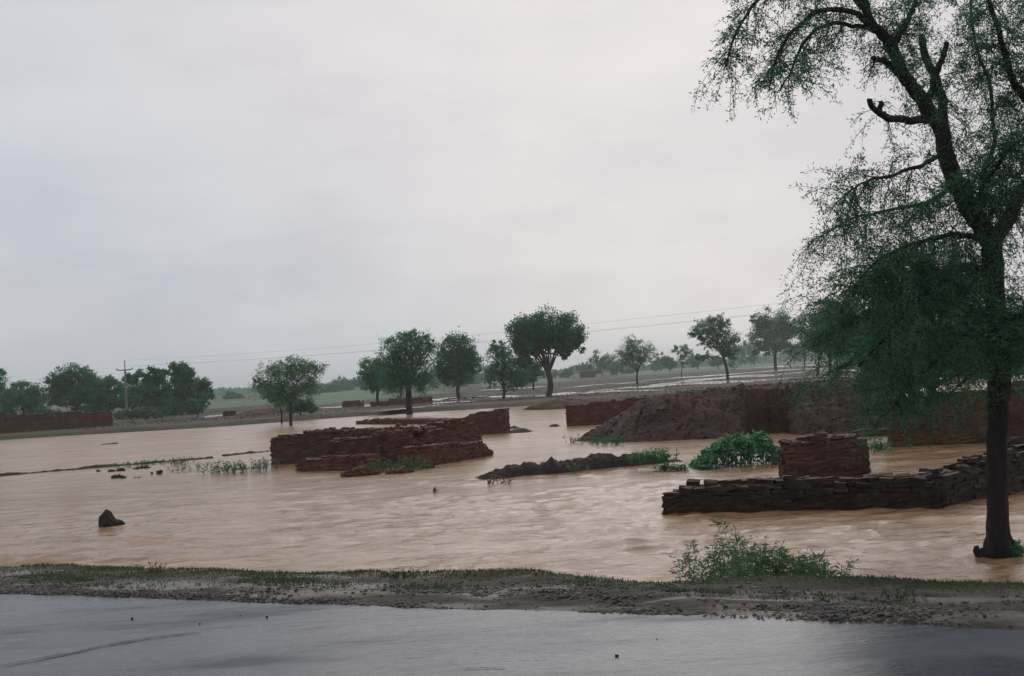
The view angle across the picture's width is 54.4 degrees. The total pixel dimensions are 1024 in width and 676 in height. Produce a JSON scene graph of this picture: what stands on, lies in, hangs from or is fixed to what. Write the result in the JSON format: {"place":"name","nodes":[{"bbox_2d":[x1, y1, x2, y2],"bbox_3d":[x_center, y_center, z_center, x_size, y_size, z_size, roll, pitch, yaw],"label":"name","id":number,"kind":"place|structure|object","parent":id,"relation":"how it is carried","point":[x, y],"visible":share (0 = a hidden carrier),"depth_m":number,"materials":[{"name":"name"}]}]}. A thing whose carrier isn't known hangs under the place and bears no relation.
{"place":"outdoors","nodes":[
{"label":"outdoors","id":0,"kind":"place"},
{"bbox_2d":[113,415,222,421],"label":"field water","id":1,"kind":"structure","parent":0,"point":[175,418],"depth_m":97.36,"materials":[{"name":"beige liquid"}]},
{"bbox_2d":[204,399,272,408],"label":"crop field","id":2,"kind":"structure","parent":0,"point":[224,404],"depth_m":167.77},
{"bbox_2d":[301,390,451,404],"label":"crop field","id":3,"kind":"structure","parent":0,"point":[337,397],"depth_m":167.52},
{"bbox_2d":[324,401,469,407],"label":"field water","id":4,"kind":"structure","parent":0,"point":[390,405],"depth_m":98.13,"materials":[{"name":"beige liquid"}]},
{"bbox_2d":[0,360,1022,439],"bbox_3d":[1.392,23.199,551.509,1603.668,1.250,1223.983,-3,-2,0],"label":"ground","id":5,"kind":"structure","parent":0,"point":[452,406],"depth_m":99.96,"materials":[{"name":"soil"}]},
{"bbox_2d":[0,368,10,404],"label":"round tree","id":6,"kind":"object","parent":5,"relation":"on","point":[3,386],"visible":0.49,"depth_m":129.62,"materials":[{"name":"green plant"}]},
{"bbox_2d":[0,379,49,414],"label":"round tree","id":7,"kind":"object","parent":5,"relation":"on","point":[17,394],"visible":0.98,"depth_m":122.10,"materials":[{"name":"green plant"}]},
{"bbox_2d":[26,404,61,413],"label":"bush","id":8,"kind":"object","parent":5,"relation":"on","point":[46,408],"visible":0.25,"depth_m":125.65,"materials":[{"name":"green plant"}]},
{"bbox_2d":[0,411,112,432],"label":"brick wall","id":9,"kind":"structure","parent":5,"relation":"on","point":[12,422],"depth_m":83.77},
{"bbox_2d":[35,362,103,411],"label":"broadleaf tree","id":10,"kind":"object","parent":5,"relation":"on","point":[65,385],"visible":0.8,"depth_m":118.01,"materials":[{"name":"green plant"}]},
{"bbox_2d":[80,403,109,412],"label":"bush","id":11,"kind":"object","parent":5,"relation":"on","point":[85,409],"visible":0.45,"depth_m":116.75,"materials":[{"name":"green plant"}]},
{"bbox_2d":[86,374,135,411],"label":"round tree","id":12,"kind":"object","parent":5,"relation":"on","point":[107,394],"visible":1,"depth_m":116.67,"materials":[{"name":"green plant"}]},
{"bbox_2d":[116,360,132,409],"bbox_3d":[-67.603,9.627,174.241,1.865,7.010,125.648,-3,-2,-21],"label":"utility pole","id":13,"kind":"object","parent":5,"relation":"on","point":[126,399],"visible":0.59,"depth_m":116.17,"materials":[{"name":"concrete"}]},
{"bbox_2d":[116,372,141,409],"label":"round tree","id":14,"kind":"object","parent":5,"relation":"on","point":[133,379],"visible":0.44,"depth_m":124.17,"materials":[{"name":"green plant"}]},
{"bbox_2d":[113,405,161,419],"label":"bush","id":15,"kind":"object","parent":5,"relation":"on","point":[144,412],"visible":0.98,"depth_m":103.56,"materials":[{"name":"green plant"}]},
{"bbox_2d":[128,365,177,416],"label":"broadleaf tree","id":16,"kind":"object","parent":5,"relation":"on","point":[150,393],"visible":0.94,"depth_m":111.25,"materials":[{"name":"green plant"}]},
{"bbox_2d":[156,405,173,419],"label":"sapling","id":17,"kind":"object","parent":5,"relation":"on","point":[164,411],"visible":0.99,"depth_m":93.67,"materials":[{"name":"green plant"}]},
{"bbox_2d":[157,399,185,414],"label":"bush","id":18,"kind":"object","parent":5,"relation":"on","point":[180,407],"visible":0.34,"depth_m":115.34,"materials":[{"name":"green plant"}]},
{"bbox_2d":[165,361,200,413],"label":"broadleaf tree","id":19,"kind":"object","parent":5,"relation":"on","point":[182,377],"visible":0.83,"depth_m":116.32,"materials":[{"name":"green plant"}]},
{"bbox_2d":[184,397,205,413],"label":"bush","id":20,"kind":"object","parent":5,"relation":"on","point":[191,406],"visible":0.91,"depth_m":112.07,"materials":[{"name":"green plant"}]},
{"bbox_2d":[196,392,210,418],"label":"sapling","id":21,"kind":"object","parent":5,"relation":"on","point":[204,401],"visible":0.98,"depth_m":92.16,"materials":[{"name":"green plant"}]},
{"bbox_2d":[193,376,216,412],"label":"round tree","id":22,"kind":"object","parent":5,"relation":"on","point":[204,386],"visible":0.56,"depth_m":119.43,"materials":[{"name":"green plant"}]},
{"bbox_2d":[221,390,245,398],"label":"round tree","id":23,"kind":"object","parent":5,"relation":"on","point":[228,393],"visible":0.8,"depth_m":329.09,"materials":[{"name":"green plant"}]},
{"bbox_2d":[282,398,319,414],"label":"bush","id":24,"kind":"object","parent":5,"relation":"on","point":[303,406],"visible":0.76,"depth_m":82.54,"materials":[{"name":"green plant"}]},
{"bbox_2d":[316,382,339,392],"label":"round tree","id":25,"kind":"object","parent":5,"relation":"on","point":[333,387],"visible":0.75,"depth_m":366.63,"materials":[{"name":"green plant"}]},
{"bbox_2d":[329,375,351,390],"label":"round tree","id":26,"kind":"object","parent":5,"relation":"on","point":[346,383],"visible":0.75,"depth_m":403.94,"materials":[{"name":"green plant"}]},
{"bbox_2d":[342,400,363,406],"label":"brick wall","id":27,"kind":"structure","parent":5,"relation":"on","point":[353,403],"depth_m":102.49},
{"bbox_2d":[356,356,397,400],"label":"round tree","id":28,"kind":"object","parent":5,"relation":"on","point":[371,377],"visible":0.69,"depth_m":107.68,"materials":[{"name":"green plant"}]},
{"bbox_2d":[370,396,432,406],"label":"brick wall","id":29,"kind":"structure","parent":5,"relation":"on","point":[415,400],"depth_m":99.07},
{"bbox_2d":[4,352,827,407],"bbox_3d":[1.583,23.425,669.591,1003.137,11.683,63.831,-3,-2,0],"label":"wood","id":30,"kind":"object","parent":5,"relation":"on","point":[221,391],"visible":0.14,"depth_m":649.97,"materials":[{"name":"green plant"}]},
{"bbox_2d":[431,326,485,398],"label":"broadleaf tree","id":31,"kind":"object","parent":5,"relation":"on","point":[460,361],"visible":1,"depth_m":108.94,"materials":[{"name":"green plant"}]},
{"bbox_2d":[476,364,489,381],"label":"round tree","id":32,"kind":"object","parent":5,"relation":"on","point":[480,377],"visible":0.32,"depth_m":430.42,"materials":[{"name":"green plant"}]},
{"bbox_2d":[480,339,530,398],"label":"slim tree","id":33,"kind":"object","parent":5,"relation":"on","point":[507,372],"visible":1,"depth_m":96.85,"materials":[{"name":"green plant"}]},
{"bbox_2d":[0,365,1023,436],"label":"field weeds","id":34,"kind":"object","parent":5,"relation":"on","point":[272,414],"visible":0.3,"depth_m":98.26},
{"bbox_2d":[516,361,545,389],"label":"round tree","id":35,"kind":"object","parent":5,"relation":"on","point":[534,370],"visible":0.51,"depth_m":143.49,"materials":[{"name":"green plant"}]},
{"bbox_2d":[504,302,589,396],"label":"broadleaf tree","id":36,"kind":"object","parent":5,"relation":"on","point":[567,344],"visible":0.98,"depth_m":95.84,"materials":[{"name":"green plant"}]},
{"bbox_2d":[557,367,574,377],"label":"round tree","id":37,"kind":"object","parent":5,"relation":"on","point":[566,373],"visible":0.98,"depth_m":384.91,"materials":[{"name":"green plant"}]},
{"bbox_2d":[578,370,595,377],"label":"brick hut","id":38,"kind":"object","parent":5,"relation":"on","point":[586,373],"visible":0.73,"depth_m":330.04,"materials":[{"name":"brick"}]},
{"bbox_2d":[587,348,616,375],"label":"round tree","id":39,"kind":"object","parent":5,"relation":"on","point":[603,364],"visible":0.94,"depth_m":339.34,"materials":[{"name":"green plant"}]},
{"bbox_2d":[608,358,626,374],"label":"round tree","id":40,"kind":"object","parent":5,"relation":"on","point":[615,367],"visible":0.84,"depth_m":376.15,"materials":[{"name":"green plant"}]},
{"bbox_2d":[612,333,657,384],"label":"acacia tree","id":41,"kind":"object","parent":5,"relation":"on","point":[628,354],"visible":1,"depth_m":134.17,"materials":[{"name":"green plant"}]},
{"bbox_2d":[648,352,665,371],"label":"round tree","id":42,"kind":"object","parent":5,"relation":"on","point":[656,362],"visible":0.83,"depth_m":413.52,"materials":[{"name":"green plant"}]},
{"bbox_2d":[660,355,677,371],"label":"round tree","id":43,"kind":"object","parent":5,"relation":"on","point":[668,362],"visible":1,"depth_m":330.21,"materials":[{"name":"green plant"}]},
{"bbox_2d":[671,344,693,377],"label":"sapling","id":44,"kind":"object","parent":5,"relation":"on","point":[681,356],"visible":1,"depth_m":178.48,"materials":[{"name":"green plant"}]},
{"bbox_2d":[684,353,705,369],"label":"round tree","id":45,"kind":"object","parent":5,"relation":"on","point":[694,362],"visible":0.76,"depth_m":366.92,"materials":[{"name":"green plant"}]},
{"bbox_2d":[687,312,742,378],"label":"acacia tree","id":46,"kind":"object","parent":5,"relation":"on","point":[724,343],"visible":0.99,"depth_m":131.69,"materials":[{"name":"green plant"}]},
{"bbox_2d":[707,355,723,368],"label":"round tree","id":47,"kind":"object","parent":5,"relation":"on","point":[716,361],"visible":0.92,"depth_m":348.81,"materials":[{"name":"green plant"}]},
{"bbox_2d":[734,340,752,365],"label":"round tree","id":48,"kind":"object","parent":5,"relation":"on","point":[739,356],"visible":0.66,"depth_m":403.87,"materials":[{"name":"green plant"}]},
{"bbox_2d":[741,343,762,364],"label":"round tree","id":49,"kind":"object","parent":5,"relation":"on","point":[751,358],"visible":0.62,"depth_m":440.94,"materials":[{"name":"green plant"}]},
{"bbox_2d":[744,305,800,369],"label":"broadleaf tree","id":50,"kind":"object","parent":5,"relation":"on","point":[772,336],"visible":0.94,"depth_m":211.98,"materials":[{"name":"green plant"}]},
{"bbox_2d":[785,342,803,363],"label":"round tree","id":51,"kind":"object","parent":5,"relation":"on","point":[796,356],"visible":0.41,"depth_m":358.32,"materials":[{"name":"green plant"}]},
{"bbox_2d":[791,313,811,366],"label":"round tree","id":52,"kind":"object","parent":5,"relation":"on","point":[804,348],"visible":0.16,"depth_m":252.08,"materials":[{"name":"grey plant"}]},
{"bbox_2d":[800,297,859,374],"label":"broadleaf tree","id":53,"kind":"object","parent":5,"relation":"on","point":[813,328],"visible":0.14,"depth_m":119.19,"materials":[{"name":"green plant"}]},
{"bbox_2d":[0,375,1023,582],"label":"flood water","id":54,"kind":"structure","parent":0,"point":[615,522],"depth_m":19.56,"materials":[{"name":"liquid"}]},
{"bbox_2d":[0,456,212,475],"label":"mud bund","id":55,"kind":"structure","parent":54,"relation":"on","point":[79,468],"depth_m":38.11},
{"bbox_2d":[98,509,124,526],"bbox_3d":[-8.240,3.834,20.505,0.545,0.628,0.350,-3,-2,0],"label":"mud clod","id":56,"kind":"object","parent":54,"relation":"on","point":[107,518],"visible":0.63,"depth_m":20.41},
{"bbox_2d":[106,459,178,467],"bbox_3d":[-14.221,4.785,38.275,2.762,0.274,0.791,-2,-3,-32],"label":"weed clump","id":57,"kind":"object","parent":54,"relation":"on","point":[142,462],"visible":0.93,"depth_m":38.23,"materials":[{"name":"green plant"}]},
{"bbox_2d":[166,461,217,471],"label":"weed clump","id":58,"kind":"object","parent":54,"relation":"on","point":[198,467],"visible":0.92,"depth_m":34.05,"materials":[{"name":"green plant"}]},
{"bbox_2d":[200,457,280,474],"bbox_3d":[-8.691,4.093,31.929,2.582,0.528,2.235,-3,-2,0],"label":"weed clump","id":59,"kind":"object","parent":54,"relation":"on","point":[241,468],"visible":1,"depth_m":32.01,"materials":[{"name":"green plant"}]},
{"bbox_2d":[233,408,286,415],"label":"earth mound","id":60,"kind":"object","parent":54,"relation":"on","point":[258,412],"visible":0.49,"depth_m":93.90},
{"bbox_2d":[248,354,329,425],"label":"acacia tree","id":61,"kind":"object","parent":54,"relation":"on","point":[307,385],"visible":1,"depth_m":69.82,"materials":[{"name":"green plant"}]},
{"bbox_2d":[269,427,389,464],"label":"brick wall","id":62,"kind":"structure","parent":54,"relation":"on","point":[287,448],"depth_m":34.09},
{"bbox_2d":[295,453,382,471],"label":"brick wall","id":63,"kind":"structure","parent":54,"relation":"on","point":[336,462],"depth_m":30.61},
{"bbox_2d":[327,433,384,460],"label":"brick wall","id":64,"kind":"structure","parent":54,"relation":"on","point":[357,445],"depth_m":31.34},
{"bbox_2d":[340,464,381,476],"bbox_3d":[-4.323,3.831,28.627,1.200,0.376,0.728,-3,-2,0],"label":"rubble heap","id":65,"kind":"object","parent":54,"relation":"on","point":[361,470],"visible":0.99,"depth_m":28.42,"materials":[{"name":"soil"}]},
{"bbox_2d":[361,454,432,470],"bbox_3d":[-3.395,3.668,29.370,2.210,0.499,1.017,-4,-2,13],"label":"weed clump","id":66,"kind":"object","parent":54,"relation":"on","point":[384,463],"visible":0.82,"depth_m":29.26,"materials":[{"name":"green plant"}]},
{"bbox_2d":[386,465,414,473],"bbox_3d":[-3.208,3.799,28.532,0.842,0.279,0.480,-3,-2,0],"label":"rubble heap","id":67,"kind":"object","parent":54,"relation":"on","point":[403,469],"visible":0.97,"depth_m":28.38,"materials":[{"name":"soil"}]},
{"bbox_2d":[368,328,440,414],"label":"acacia tree","id":68,"kind":"object","parent":54,"relation":"on","point":[403,374],"visible":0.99,"depth_m":78.11,"materials":[{"name":"green plant"}]},
{"bbox_2d":[356,418,458,423],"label":"brick wall","id":69,"kind":"structure","parent":54,"relation":"on","point":[399,420],"depth_m":61.70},
{"bbox_2d":[370,419,481,465],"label":"brick wall","id":70,"kind":"structure","parent":54,"relation":"on","point":[432,431],"depth_m":32.16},
{"bbox_2d":[375,423,421,434],"bbox_3d":[-3.584,2.940,32.192,1.681,0.410,0.899,-3,-2,0],"label":"rubble heap","id":71,"kind":"object","parent":70,"relation":"on","point":[412,429],"visible":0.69,"depth_m":32.00,"materials":[{"name":"red brick"}]},
{"bbox_2d":[401,440,493,465],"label":"brick wall","id":72,"kind":"structure","parent":54,"relation":"on","point":[440,453],"depth_m":30.88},
{"bbox_2d":[459,408,509,433],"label":"brick wall","id":73,"kind":"structure","parent":54,"relation":"on","point":[495,421],"depth_m":45.25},
{"bbox_2d":[501,428,532,433],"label":"mud bank","id":74,"kind":"structure","parent":54,"relation":"on","point":[519,430],"depth_m":44.92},
{"bbox_2d":[523,397,589,409],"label":"earth mound","id":75,"kind":"object","parent":54,"relation":"on","point":[558,403],"visible":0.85,"depth_m":71.87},
{"bbox_2d":[475,452,682,478],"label":"rubble ridge","id":76,"kind":"structure","parent":54,"relation":"on","point":[551,465],"depth_m":26.03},
{"bbox_2d":[625,446,679,464],"bbox_3d":[3.636,3.034,25.671,1.386,0.473,1.005,-3,-2,0],"label":"weed clump","id":77,"kind":"object","parent":76,"relation":"on","point":[655,458],"visible":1,"depth_m":25.66,"materials":[{"name":"green plant"}]},
{"bbox_2d":[562,434,603,443],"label":"weed clump","id":78,"kind":"object","parent":54,"relation":"on","point":[589,442],"visible":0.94,"depth_m":35.62,"materials":[{"name":"green plant"}]},
{"bbox_2d":[565,395,646,425],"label":"brick wall","id":79,"kind":"structure","parent":54,"relation":"on","point":[594,413],"depth_m":47.53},
{"bbox_2d":[592,435,624,445],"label":"weed clump","id":80,"kind":"object","parent":54,"relation":"on","point":[615,442],"visible":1,"depth_m":34.21,"materials":[{"name":"green plant"}]},
{"bbox_2d":[668,463,689,471],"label":"weed clump","id":81,"kind":"object","parent":54,"relation":"on","point":[679,468],"visible":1,"depth_m":24.43,"materials":[{"name":"green plant"}]},
{"bbox_2d":[687,429,778,469],"bbox_3d":[5.636,2.860,25.018,2.374,1.089,1.500,-3,-2,0],"label":"vine bush","id":82,"kind":"object","parent":54,"relation":"on","point":[756,442],"visible":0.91,"depth_m":24.65,"materials":[{"name":"green plant"}]},
{"bbox_2d":[577,377,899,442],"bbox_3d":[8.456,3.605,37.139,11.937,3.882,7.500,-4,-2,17],"label":"earth mound","id":83,"kind":"object","parent":54,"relation":"on","point":[712,413],"visible":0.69,"depth_m":35.35,"materials":[{"name":"soil"}]},
{"bbox_2d":[777,430,870,482],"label":"brick wall","id":84,"kind":"structure","parent":54,"relation":"on","point":[820,454],"depth_m":20.72,"materials":[{"name":"brick"}]},
{"bbox_2d":[661,441,1023,513],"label":"brick wall","id":85,"kind":"structure","parent":54,"relation":"on","point":[963,479],"depth_m":16.96,"materials":[{"name":"brick"}]},
{"bbox_2d":[689,0,1023,558],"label":"acacia tree","id":86,"kind":"object","parent":54,"relation":"on","point":[899,298],"visible":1,"depth_m":11.87,"materials":[{"name":"green plant"}]},
{"bbox_2d":[826,428,886,436],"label":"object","id":87,"kind":"structure","parent":54,"relation":"on","point":[858,432],"depth_m":31.47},
{"bbox_2d":[868,441,892,451],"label":"weed clump","id":88,"kind":"object","parent":54,"relation":"on","point":[876,445],"visible":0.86,"depth_m":26.42,"materials":[{"name":"green plant"}]},
{"bbox_2d":[848,300,1023,400],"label":"broadleaf tree","id":89,"kind":"object","parent":54,"relation":"on","point":[854,381],"visible":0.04,"depth_m":31.14,"materials":[{"name":"green plant"}]},
{"bbox_2d":[885,387,1023,447],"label":"brick wall","id":90,"kind":"structure","parent":54,"relation":"on","point":[941,436],"depth_m":27.05,"materials":[{"name":"brick"}]},
{"bbox_2d":[973,545,992,557],"bbox_3d":[5.813,2.662,12.266,0.221,0.226,0.232,-5,-3,35],"label":"tree stump","id":91,"kind":"object","parent":54,"relation":"on","point":[978,552],"visible":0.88,"depth_m":12.22,"materials":[{"name":"black wood"}]},
{"bbox_2d":[1008,436,1023,447],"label":"brick wall","id":92,"kind":"structure","parent":54,"relation":"on","point":[1015,440],"depth_m":23.03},
{"bbox_2d":[1009,537,1023,556],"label":"weed clump","id":93,"kind":"object","parent":54,"relation":"on","point":[1017,551],"visible":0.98,"depth_m":12.10,"materials":[{"name":"green plant"}]},
{"bbox_2d":[0,593,1023,675],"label":"road","id":94,"kind":"structure","parent":0,"point":[227,639],"depth_m":6.55,"materials":[{"name":"asphalt"}]},
{"bbox_2d":[0,632,494,668],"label":"road crack","id":95,"kind":"object","parent":94,"relation":"on","point":[139,639],"visible":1,"depth_m":6.96,"materials":[{"name":"black"}]},
{"bbox_2d":[0,564,1023,629],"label":"verge","id":96,"kind":"structure","parent":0,"point":[1004,619],"depth_m":7.91,"materials":[{"name":"soil"}]},
{"bbox_2d":[253,572,284,583],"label":"weed clump","id":97,"kind":"object","parent":96,"relation":"on","point":[270,578],"visible":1,"depth_m":9.01,"materials":[{"name":"green plant"}]},
{"bbox_2d":[376,566,418,579],"bbox_3d":[-1.059,2.182,9.216,0.408,0.126,0.187,-3,-2,0],"label":"weed clump","id":98,"kind":"object","parent":96,"relation":"on","point":[403,572],"visible":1,"depth_m":9.23,"materials":[{"name":"green plant"}]},
{"bbox_2d":[575,573,610,586],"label":"weed clump","id":99,"kind":"object","parent":96,"relation":"on","point":[594,579],"visible":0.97,"depth_m":8.34,"materials":[{"name":"green plant"}]},
{"bbox_2d":[667,513,860,581],"bbox_3d":[2.776,2.713,10.702,2.225,1.514,2.462,-3,-2,0],"label":"bank shrub","id":100,"kind":"object","parent":96,"relation":"on","point":[738,563],"visible":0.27,"depth_m":10.86,"materials":[{"name":"green plant"}]},
{"bbox_2d":[879,585,929,600],"bbox_3d":[2.911,1.886,7.423,0.320,0.122,0.232,-3,-2,-11],"label":"weed clump","id":101,"kind":"object","parent":96,"relation":"on","point":[904,593],"visible":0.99,"depth_m":7.39,"materials":[{"name":"green plant"}]},
{"bbox_2d":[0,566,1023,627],"bbox_3d":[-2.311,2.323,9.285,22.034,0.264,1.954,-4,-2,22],"label":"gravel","id":102,"kind":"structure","parent":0,"point":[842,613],"depth_m":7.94,"materials":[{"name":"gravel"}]},
{"bbox_2d":[0,562,1023,605],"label":"grass","id":103,"kind":"structure","parent":0,"point":[115,568],"depth_m":9.11,"materials":[{"name":"plant"}]},
{"bbox_2d":[0,0,1023,389],"label":"sky","id":104,"kind":"structure","parent":0,"point":[188,180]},
{"bbox_2d":[433,390,609,400],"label":"field water","id":105,"kind":"structure","parent":0,"point":[563,393],"depth_m":105.99,"materials":[{"name":"beige liquid"}]},
{"bbox_2d":[481,378,579,386],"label":"crop field","id":106,"kind":"structure","parent":0,"point":[543,380],"depth_m":258.95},
{"bbox_2d":[592,377,811,390],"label":"field water","id":107,"kind":"structure","parent":0,"point":[694,383],"depth_m":112.44,"materials":[{"name":"beige liquid"}]},
{"bbox_2d":[653,371,806,384],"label":"field water","id":108,"kind":"structure","parent":0,"point":[758,375],"depth_m":145.43,"materials":[{"name":"beige liquid"}]},
{"bbox_2d":[617,360,843,376],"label":"crop field","id":109,"kind":"structure","parent":0,"point":[677,370],"depth_m":362.07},
{"bbox_2d":[640,368,827,380],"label":"field water","id":110,"kind":"structure","parent":0,"point":[737,373],"depth_m":186.26,"materials":[{"name":"beige liquid"}]},
{"bbox_2d":[688,376,844,382],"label":"field water","id":111,"kind":"structure","parent":0,"point":[752,379],"depth_m":116.78,"materials":[{"name":"beige liquid"}]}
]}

